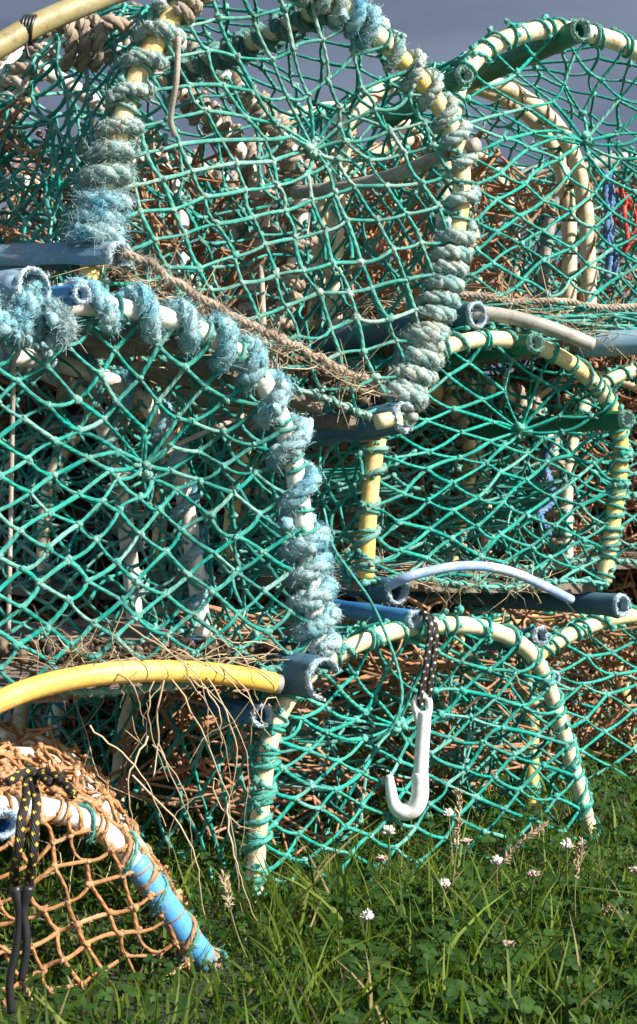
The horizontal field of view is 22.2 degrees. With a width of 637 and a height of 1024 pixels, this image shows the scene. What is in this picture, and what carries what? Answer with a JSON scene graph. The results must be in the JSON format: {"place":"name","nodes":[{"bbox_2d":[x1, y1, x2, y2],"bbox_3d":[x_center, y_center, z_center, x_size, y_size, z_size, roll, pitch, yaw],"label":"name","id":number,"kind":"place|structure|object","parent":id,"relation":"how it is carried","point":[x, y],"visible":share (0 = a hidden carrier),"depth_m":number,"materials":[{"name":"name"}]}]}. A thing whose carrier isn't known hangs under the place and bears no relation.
{"place":"outdoors","nodes":[
{"label":"outdoors","id":0,"kind":"place"},
{"bbox_2d":[0,461,636,1023],"bbox_3d":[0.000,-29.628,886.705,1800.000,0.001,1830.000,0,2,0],"label":"ground","id":1,"kind":"structure","parent":0,"point":[114,979],"depth_m":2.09,"materials":[{"name":"green plant"}]},
{"bbox_2d":[0,714,229,1005],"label":"lobster creel","id":2,"kind":"object","parent":1,"relation":"on","point":[104,819],"visible":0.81,"depth_m":1.84,"materials":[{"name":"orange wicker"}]},
{"bbox_2d":[4,767,77,1013],"bbox_3d":[-0.282,0.388,1.654,0.078,0.250,0.049,0,2,0],"label":"bungee cord","id":3,"kind":"object","parent":2,"relation":"hanging from","point":[22,897],"visible":1,"depth_m":1.65,"materials":[{"name":"black rubber"}]},
{"bbox_2d":[0,688,248,773],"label":"lobster creel","id":4,"kind":"object","parent":1,"relation":"on","point":[58,709],"visible":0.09,"depth_m":3.06,"materials":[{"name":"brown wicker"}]},
{"bbox_2d":[0,199,410,734],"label":"net heap","id":5,"kind":"object","parent":1,"relation":"on","point":[27,404],"visible":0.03,"depth_m":3.57,"materials":[{"name":"teal fabric"}]},
{"bbox_2d":[263,130,524,333],"bbox_3d":[0.124,-0.606,3.628,0.544,0.484,0.686,-1,2,-21],"label":"lobster creel","id":6,"kind":"object","parent":5,"relation":"on","point":[375,147],"visible":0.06,"depth_m":3.40,"materials":[{"name":"brown fabric"}]},
{"bbox_2d":[218,869,251,969],"bbox_3d":[-0.096,0.475,1.883,0.040,0.123,0.021,1,2,21],"label":"seed stalk","id":7,"kind":"object","parent":1,"relation":"on","point":[223,877],"visible":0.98,"depth_m":1.88,"materials":[{"name":"plant"}]},
{"bbox_2d":[11,595,600,907],"bbox_3d":[-0.012,0.364,2.655,0.798,0.507,0.762,-1,2,-37],"label":"lobster creel","id":8,"kind":"object","parent":1,"relation":"on","point":[361,630],"visible":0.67,"depth_m":2.44,"materials":[{"name":"green fabric"}]},
{"bbox_2d":[0,407,272,599],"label":"lobster creel","id":9,"kind":"object","parent":8,"relation":"on","point":[52,427],"visible":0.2,"depth_m":3.21,"materials":[{"name":"brown fabric"}]},
{"bbox_2d":[0,265,349,713],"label":"lobster creel","id":10,"kind":"object","parent":8,"relation":"on","point":[37,311],"visible":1,"depth_m":2.12,"materials":[{"name":"green fabric"}]},
{"bbox_2d":[0,269,384,665],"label":"dirt litter","id":11,"kind":"object","parent":10,"relation":"on","point":[6,649],"visible":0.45,"depth_m":2.12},
{"bbox_2d":[0,0,484,451],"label":"lobster creel","id":12,"kind":"object","parent":10,"relation":"on","point":[105,190],"visible":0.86,"depth_m":2.29,"materials":[{"name":"green fabric"}]},
{"bbox_2d":[0,0,127,59],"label":"bent pipe","id":13,"kind":"object","parent":12,"relation":"attached to","point":[26,30],"visible":1,"depth_m":2.00,"materials":[{"name":"yellow plastic"}]},
{"bbox_2d":[322,508,403,744],"bbox_3d":[0.063,0.155,2.317,0.051,0.315,0.282,0,2,-13],"label":"loose twine","id":14,"kind":"object","parent":8,"relation":"on","point":[385,733],"visible":0.97,"depth_m":2.21,"materials":[{"name":"green fabric"}]},
{"bbox_2d":[149,322,634,618],"bbox_3d":[0.106,-0.070,2.853,0.648,0.484,0.833,-1,2,-27],"label":"lobster creel","id":15,"kind":"object","parent":8,"relation":"on","point":[375,475],"visible":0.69,"depth_m":2.70,"materials":[{"name":"green fabric netting"},{"name":"cream plastic pipe"},{"name":"weathered wood"}]},
{"bbox_2d":[0,143,271,355],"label":"lobster creel","id":16,"kind":"object","parent":15,"relation":"on","point":[240,227],"visible":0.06,"depth_m":3.10,"materials":[{"name":"brown fabric"}]},
{"bbox_2d":[229,14,636,364],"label":"lobster creel","id":17,"kind":"object","parent":15,"relation":"on","point":[481,67],"visible":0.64,"depth_m":2.80,"materials":[{"name":"green fabric"}]},
{"bbox_2d":[601,170,618,279],"bbox_3d":[0.539,-0.536,3.023,0.031,0.204,0.066,1,2,25],"label":"rope coil","id":18,"kind":"object","parent":17,"relation":"hanging from","point":[608,199],"visible":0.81,"depth_m":3.00,"materials":[{"name":"blue fabric"}]},
{"bbox_2d":[612,183,636,257],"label":"rope coil","id":19,"kind":"object","parent":17,"relation":"hanging from","point":[628,201],"visible":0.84,"depth_m":3.03,"materials":[{"name":"fabric"}]},
{"bbox_2d":[538,436,556,536],"bbox_3d":[0.429,-0.048,3.048,0.038,0.189,0.064,1,2,16],"label":"rope coil","id":20,"kind":"object","parent":15,"relation":"hanging from","point":[546,474],"visible":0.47,"depth_m":3.04,"materials":[{"name":"blue fabric"}]},
{"bbox_2d":[380,602,438,820],"bbox_3d":[0.114,0.286,2.341,0.066,0.303,0.136,-1,2,-25],"label":"bungee cord","id":21,"kind":"object","parent":8,"relation":"hanging from","point":[413,807],"visible":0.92,"depth_m":2.29,"materials":[{"name":"white plastic"}]},
{"bbox_2d":[0,737,636,1023],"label":"clover leaves","id":22,"kind":"object","parent":1,"relation":"on","point":[446,934],"visible":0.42,"depth_m":1.92,"materials":[{"name":"green plant"}]},
{"bbox_2d":[0,234,636,937],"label":"dry straw","id":23,"kind":"object","parent":1,"relation":"on","point":[280,366],"visible":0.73,"depth_m":2.05,"materials":[{"name":"brown plant"}]},
{"bbox_2d":[360,908,373,951],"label":"clover flower","id":24,"kind":"object","parent":1,"relation":"on","point":[368,917],"visible":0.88,"depth_m":1.84,"materials":[{"name":"white plant"}]},
{"bbox_2d":[230,631,520,751],"bbox_3d":[0.096,0.423,3.553,0.592,0.449,0.661,-1,2,-21],"label":"lobster creel","id":25,"kind":"object","parent":1,"relation":"on","point":[358,692],"visible":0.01,"depth_m":3.32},
{"bbox_2d":[375,854,387,900],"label":"clover flower","id":26,"kind":"object","parent":1,"relation":"on","point":[380,858],"visible":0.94,"depth_m":2.08,"materials":[{"name":"white plant"}]},
{"bbox_2d":[382,825,394,893],"bbox_3d":[0.094,0.471,2.160,0.019,0.111,0.016,1,2,18],"label":"clover flower","id":27,"kind":"object","parent":1,"relation":"on","point":[388,830],"visible":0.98,"depth_m":2.16,"materials":[{"name":"white plant"}]},
{"bbox_2d":[438,878,450,911],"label":"clover flower","id":28,"kind":"object","parent":1,"relation":"on","point":[446,881],"visible":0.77,"depth_m":1.97,"materials":[{"name":"white plant"}]},
{"bbox_2d":[443,808,453,867],"bbox_3d":[0.179,0.465,2.223,0.017,0.120,0.018,0,2,0],"label":"clover flower","id":29,"kind":"object","parent":1,"relation":"on","point":[449,812],"visible":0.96,"depth_m":2.22,"materials":[{"name":"white plant"}]},
{"bbox_2d":[448,788,463,918],"bbox_3d":[0.165,0.433,1.967,0.024,0.201,0.015,-1,2,-25],"label":"seed stalk","id":30,"kind":"object","parent":1,"relation":"on","point":[457,821],"visible":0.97,"depth_m":1.97,"materials":[{"name":"plant"}]},
{"bbox_2d":[459,838,472,874],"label":"clover flower","id":31,"kind":"object","parent":1,"relation":"on","point":[465,841],"visible":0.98,"depth_m":2.11,"materials":[{"name":"white plant"}]},
{"bbox_2d":[306,246,636,715],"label":"net heap","id":32,"kind":"object","parent":1,"relation":"on","point":[596,511],"visible":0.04,"depth_m":3.78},
{"bbox_2d":[268,369,573,576],"bbox_3d":[0.165,-0.083,3.494,0.514,0.424,0.700,-1,2,-22],"label":"lobster creel","id":33,"kind":"object","parent":32,"relation":"on","point":[556,539],"visible":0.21,"depth_m":3.26,"materials":[{"name":"green fabric netting"},{"name":"cream plastic pipe"},{"name":"weathered wood"}]},
{"bbox_2d":[490,854,502,892],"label":"clover flower","id":34,"kind":"object","parent":1,"relation":"on","point":[496,860],"visible":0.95,"depth_m":2.06,"materials":[{"name":"white plant"}]},
{"bbox_2d":[462,821,548,913],"bbox_3d":[0.207,0.452,1.942,0.138,0.165,0.016,0,2,4],"label":"seed stalk","id":35,"kind":"object","parent":1,"relation":"on","point":[530,834],"visible":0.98,"depth_m":1.94,"materials":[{"name":"plant"}]},
{"bbox_2d":[377,603,636,802],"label":"lobster creel","id":36,"kind":"object","parent":1,"relation":"on","point":[567,631],"visible":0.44,"depth_m":3.02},
{"bbox_2d":[501,939,515,979],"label":"clover flower","id":37,"kind":"object","parent":1,"relation":"on","point":[509,942],"visible":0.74,"depth_m":1.80,"materials":[{"name":"white plant"}]},
{"bbox_2d":[526,869,540,942],"bbox_3d":[0.265,0.486,1.990,0.020,0.094,0.015,-2,3,-42],"label":"clover flower","id":38,"kind":"object","parent":1,"relation":"on","point":[532,873],"visible":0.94,"depth_m":1.99,"materials":[{"name":"white plant"}]},
{"bbox_2d":[560,837,573,911],"bbox_3d":[0.319,0.474,2.083,0.018,0.112,0.020,0,2,0],"label":"clover flower","id":39,"kind":"object","parent":1,"relation":"on","point":[567,844],"visible":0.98,"depth_m":2.08,"materials":[{"name":"white plant"}]},
{"bbox_2d":[505,623,636,727],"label":"lobster creel","id":40,"kind":"object","parent":1,"relation":"on","point":[562,681],"visible":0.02,"depth_m":3.48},
{"bbox_2d":[471,362,636,591],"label":"lobster creel","id":41,"kind":"object","parent":40,"relation":"on","point":[623,377],"visible":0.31,"depth_m":3.39,"materials":[{"name":"brown fabric"}]},
{"bbox_2d":[468,145,636,311],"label":"lobster creel","id":42,"kind":"object","parent":41,"relation":"on","point":[545,173],"visible":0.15,"depth_m":3.37,"materials":[{"name":"brown fabric"}]},
{"bbox_2d":[573,837,587,950],"bbox_3d":[0.316,0.463,1.969,0.016,0.140,0.020,-1,2,-23],"label":"seed stalk","id":43,"kind":"object","parent":1,"relation":"on","point":[576,868],"visible":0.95,"depth_m":1.97,"materials":[{"name":"plant"}]},
{"bbox_2d":[601,901,631,915],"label":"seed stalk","id":44,"kind":"object","parent":1,"relation":"on","point":[604,909],"visible":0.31,"depth_m":2.00,"materials":[{"name":"plant"}]},
{"bbox_2d":[627,866,636,935],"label":"clover flower","id":45,"kind":"object","parent":1,"relation":"on","point":[633,871],"visible":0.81,"depth_m":2.00,"materials":[{"name":"white plant"}]},
{"bbox_2d":[0,0,636,453],"label":"sky","id":46,"kind":"structure","parent":0,"point":[442,29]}
]}

